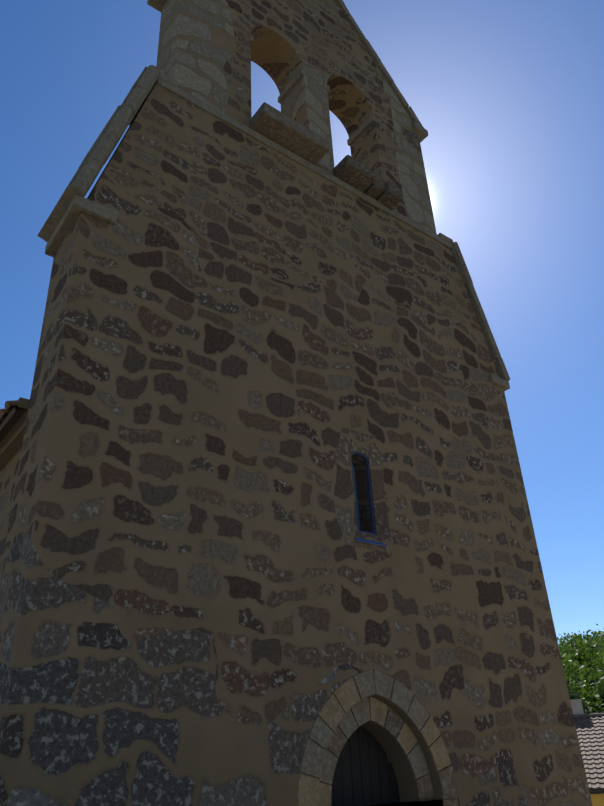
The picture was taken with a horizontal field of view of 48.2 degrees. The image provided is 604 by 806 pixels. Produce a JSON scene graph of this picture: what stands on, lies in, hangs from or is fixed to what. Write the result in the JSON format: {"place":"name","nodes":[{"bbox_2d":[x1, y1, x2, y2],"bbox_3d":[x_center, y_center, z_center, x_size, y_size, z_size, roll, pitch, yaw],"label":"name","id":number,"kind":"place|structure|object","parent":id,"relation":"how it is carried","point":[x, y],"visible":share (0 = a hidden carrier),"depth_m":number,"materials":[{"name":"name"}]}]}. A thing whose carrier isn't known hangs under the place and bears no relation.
{"place":"outdoors","nodes":[
{"label":"outdoors","id":0,"kind":"place"},
{"bbox_2d":[0,0,603,645],"label":"sky","id":1,"kind":"structure","parent":0,"point":[508,95],"materials":[{"name":"blue"}]},
{"bbox_2d":[331,726,399,805],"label":"door","id":2,"kind":"structure","parent":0,"point":[364,774],"depth_m":7.46,"materials":[{"name":"black wood"}]},
{"bbox_2d":[354,537,385,546],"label":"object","id":3,"kind":"object","parent":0,"point":[369,541],"visible":0.29,"depth_m":8.33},
{"bbox_2d":[300,669,458,805],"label":"mortar joints","id":4,"kind":"object","parent":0,"point":[397,759],"visible":0.27,"depth_m":7.58,"materials":[{"name":"concrete"}]},
{"bbox_2d":[569,692,581,698],"bbox_3d":[10.670,11.619,26.686,0.780,0.248,0.620,-12,-30,17],"label":"chimney cap","id":5,"kind":"object","parent":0,"point":[578,693],"visible":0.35,"depth_m":26.46,"materials":[{"name":"grey concrete"}]},
{"bbox_3d":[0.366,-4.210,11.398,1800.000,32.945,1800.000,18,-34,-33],"label":"terrain","id":6,"kind":"structure","parent":0,"visible":0},
{"bbox_2d":[0,448,21,573],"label":"chapel nave walls","id":7,"kind":"structure","parent":6,"relation":"on","point":[8,474],"depth_m":7.81,"materials":[{"name":"beige stone"}]},
{"bbox_2d":[0,400,27,442],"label":"roof","id":8,"kind":"structure","parent":7,"relation":"on","point":[10,416],"depth_m":7.44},
{"bbox_2d":[0,397,29,470],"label":"chapel nave cornice","id":9,"kind":"structure","parent":7,"relation":"attached to","point":[11,444],"depth_m":7.77,"materials":[{"name":"brown stone"}]},
{"bbox_2d":[0,83,592,805],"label":"stone wall","id":10,"kind":"structure","parent":6,"relation":"on","point":[248,347],"depth_m":7.90,"materials":[{"name":"brown stone"}]},
{"bbox_2d":[37,65,158,242],"bbox_3d":[-2.612,-3.338,8.876,0.992,2.828,1.093,18,-34,-33],"label":"stone coping","id":11,"kind":"object","parent":10,"relation":"on","point":[97,156],"visible":0.98,"depth_m":8.24,"materials":[{"name":"stone"}]},
{"bbox_2d":[45,0,509,390],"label":"chapel kneelers","id":12,"kind":"object","parent":10,"relation":"attached to","point":[77,205],"visible":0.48,"depth_m":8.02,"materials":[{"name":"stone"}]},
{"bbox_2d":[249,102,328,164],"bbox_3d":[-0.206,-4.236,10.730,1.301,0.245,0.475,18,-34,-33],"label":"stone ledge","id":13,"kind":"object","parent":10,"relation":"attached to","point":[268,121],"depth_m":10.58,"materials":[{"name":"stone"}]},
{"bbox_2d":[156,0,436,233],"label":"bell gable","id":14,"kind":"structure","parent":10,"relation":"attached to","point":[208,52],"depth_m":12.49,"materials":[{"name":"brown stone"}]},
{"bbox_2d":[250,34,374,145],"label":"chapel bell imposts","id":15,"kind":"object","parent":14,"relation":"attached to","point":[362,128],"visible":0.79,"depth_m":12.59,"materials":[{"name":"grey stone"}]},
{"bbox_2d":[333,155,402,209],"bbox_3d":[1.149,-3.752,11.655,1.316,0.358,0.458,18,-34,-33],"label":"stone ledge","id":16,"kind":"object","parent":14,"relation":"on","point":[352,171],"depth_m":11.51,"materials":[{"name":"stone"}]},
{"bbox_2d":[335,0,423,127],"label":"roof coping","id":17,"kind":"object","parent":14,"relation":"on","point":[379,64],"visible":0.25,"depth_m":14.23,"materials":[{"name":"stone"}]},
{"bbox_2d":[155,78,451,248],"bbox_3d":[0.125,-3.631,11.479,6.080,0.260,0.928,18,-34,-33],"label":"stone ledge","id":18,"kind":"object","parent":10,"relation":"attached to","point":[211,110],"visible":0.21,"depth_m":10.75,"materials":[{"name":"brown stone"}]},
{"bbox_2d":[351,452,375,534],"bbox_3d":[0.764,1.151,8.682,0.320,1.100,0.040,18,-34,-33],"label":"window frame","id":19,"kind":"object","parent":10,"relation":"in","point":[364,457],"visible":0.69,"depth_m":8.76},
{"bbox_2d":[352,464,359,530],"bbox_3d":[0.607,1.256,8.861,0.420,1.200,0.010,18,-34,-33],"label":"window pane","id":20,"kind":"structure","parent":19,"relation":"in","point":[356,499],"depth_m":8.95,"materials":[{"name":"glass"}]},
{"bbox_2d":[318,696,434,805],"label":"stone arch","id":21,"kind":"structure","parent":10,"relation":"attached to","point":[367,709],"depth_m":7.47,"materials":[{"name":"grey stone"}]},
{"bbox_2d":[297,669,458,805],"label":"stone arch","id":22,"kind":"structure","parent":10,"relation":"attached to","point":[347,696],"depth_m":7.40,"materials":[{"name":"grey stone"}]},
{"bbox_2d":[451,242,509,380],"bbox_3d":[2.979,-1.540,12.737,0.941,2.830,1.070,18,-34,-33],"label":"stone coping","id":23,"kind":"object","parent":10,"relation":"on","point":[482,319],"visible":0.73,"depth_m":12.32,"materials":[{"name":"stone"}]},
{"bbox_2d":[559,646,572,673],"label":"hill tree","id":24,"kind":"object","parent":6,"relation":"on","point":[562,654],"depth_m":90.90,"materials":[{"name":"green plant"}]},
{"bbox_2d":[558,630,579,649],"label":"hill tree","id":25,"kind":"object","parent":6,"relation":"on","point":[565,639],"visible":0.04,"depth_m":132.26,"materials":[{"name":"green plant"}]},
{"bbox_2d":[562,654,591,709],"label":"hill tree","id":26,"kind":"object","parent":6,"relation":"on","point":[573,670],"visible":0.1,"depth_m":75.52,"materials":[{"name":"green plant"}]},
{"bbox_2d":[560,642,593,660],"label":"hill tree","id":27,"kind":"object","parent":6,"relation":"on","point":[568,643],"visible":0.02,"depth_m":109.54,"materials":[{"name":"green plant"}]},
{"bbox_2d":[561,635,595,652],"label":"hill tree","id":28,"kind":"object","parent":6,"relation":"on","point":[587,639],"visible":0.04,"depth_m":124.38,"materials":[{"name":"green plant"}]},
{"bbox_2d":[562,659,595,686],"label":"hill tree","id":29,"kind":"object","parent":6,"relation":"on","point":[579,670],"visible":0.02,"depth_m":94.36,"materials":[{"name":"green plant"}]},
{"bbox_2d":[559,641,601,693],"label":"hill tree","id":30,"kind":"object","parent":6,"relation":"on","point":[579,654],"visible":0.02,"depth_m":99.83,"materials":[{"name":"green plant"}]},
{"bbox_2d":[561,634,603,679],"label":"hill tree","id":31,"kind":"object","parent":6,"relation":"on","point":[576,648],"visible":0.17,"depth_m":102.84,"materials":[{"name":"green plant"}]},
{"bbox_2d":[566,665,600,699],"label":"hill tree","id":32,"kind":"object","parent":6,"relation":"on","point":[582,683],"depth_m":89.23,"materials":[{"name":"green plant"}]},
{"bbox_2d":[566,660,603,713],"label":"hill tree","id":33,"kind":"object","parent":6,"relation":"on","point":[580,682],"visible":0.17,"depth_m":82.93,"materials":[{"name":"green plant"}]},
{"bbox_2d":[569,630,603,667],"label":"hill tree","id":34,"kind":"object","parent":6,"relation":"on","point":[593,648],"visible":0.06,"depth_m":110.10,"materials":[{"name":"green plant"}]},
{"bbox_2d":[571,657,602,710],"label":"hill tree","id":35,"kind":"object","parent":6,"relation":"on","point":[594,678],"visible":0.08,"depth_m":86.76,"materials":[{"name":"green plant"}]},
{"bbox_2d":[574,624,600,649],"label":"hill tree","id":36,"kind":"object","parent":6,"relation":"on","point":[588,636],"visible":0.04,"depth_m":145.67,"materials":[{"name":"green plant"}]},
{"bbox_2d":[581,689,602,713],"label":"hill tree","id":37,"kind":"object","parent":6,"relation":"on","point":[582,697],"visible":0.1,"depth_m":77.74,"materials":[{"name":"green plant"}]},
{"bbox_2d":[580,630,603,644],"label":"hill tree","id":38,"kind":"object","parent":6,"relation":"on","point":[595,632],"visible":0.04,"depth_m":163.53,"materials":[{"name":"green plant"}]},
{"bbox_2d":[581,638,603,713],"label":"hill tree","id":39,"kind":"object","parent":6,"relation":"on","point":[598,689],"visible":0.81,"depth_m":76.41,"materials":[{"name":"green plant"}]},
{"bbox_2d":[584,634,603,656],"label":"hill tree","id":40,"kind":"object","parent":6,"relation":"on","point":[598,642],"visible":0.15,"depth_m":120.10,"materials":[{"name":"green plant"}]},
{"bbox_2d":[590,794,603,805],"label":"house walls","id":41,"kind":"structure","parent":6,"relation":"on","point":[597,799],"depth_m":20.38,"materials":[{"name":"yellow paint"}]},
{"bbox_2d":[573,713,603,789],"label":"house roof","id":42,"kind":"structure","parent":41,"relation":"on","point":[590,730],"depth_m":23.23,"materials":[{"name":"grey tile"}]},
{"bbox_2d":[570,699,583,714],"bbox_3d":[10.700,12.225,26.360,0.700,1.150,0.580,-12,-30,17],"label":"house chimney","id":43,"kind":"object","parent":42,"relation":"on","point":[576,706],"visible":0.43,"depth_m":26.27,"materials":[{"name":"grey paint"}]},
{"bbox_2d":[589,789,603,793],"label":"roof eave","id":44,"kind":"object","parent":42,"relation":"attached to","point":[597,791],"depth_m":20.18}
]}

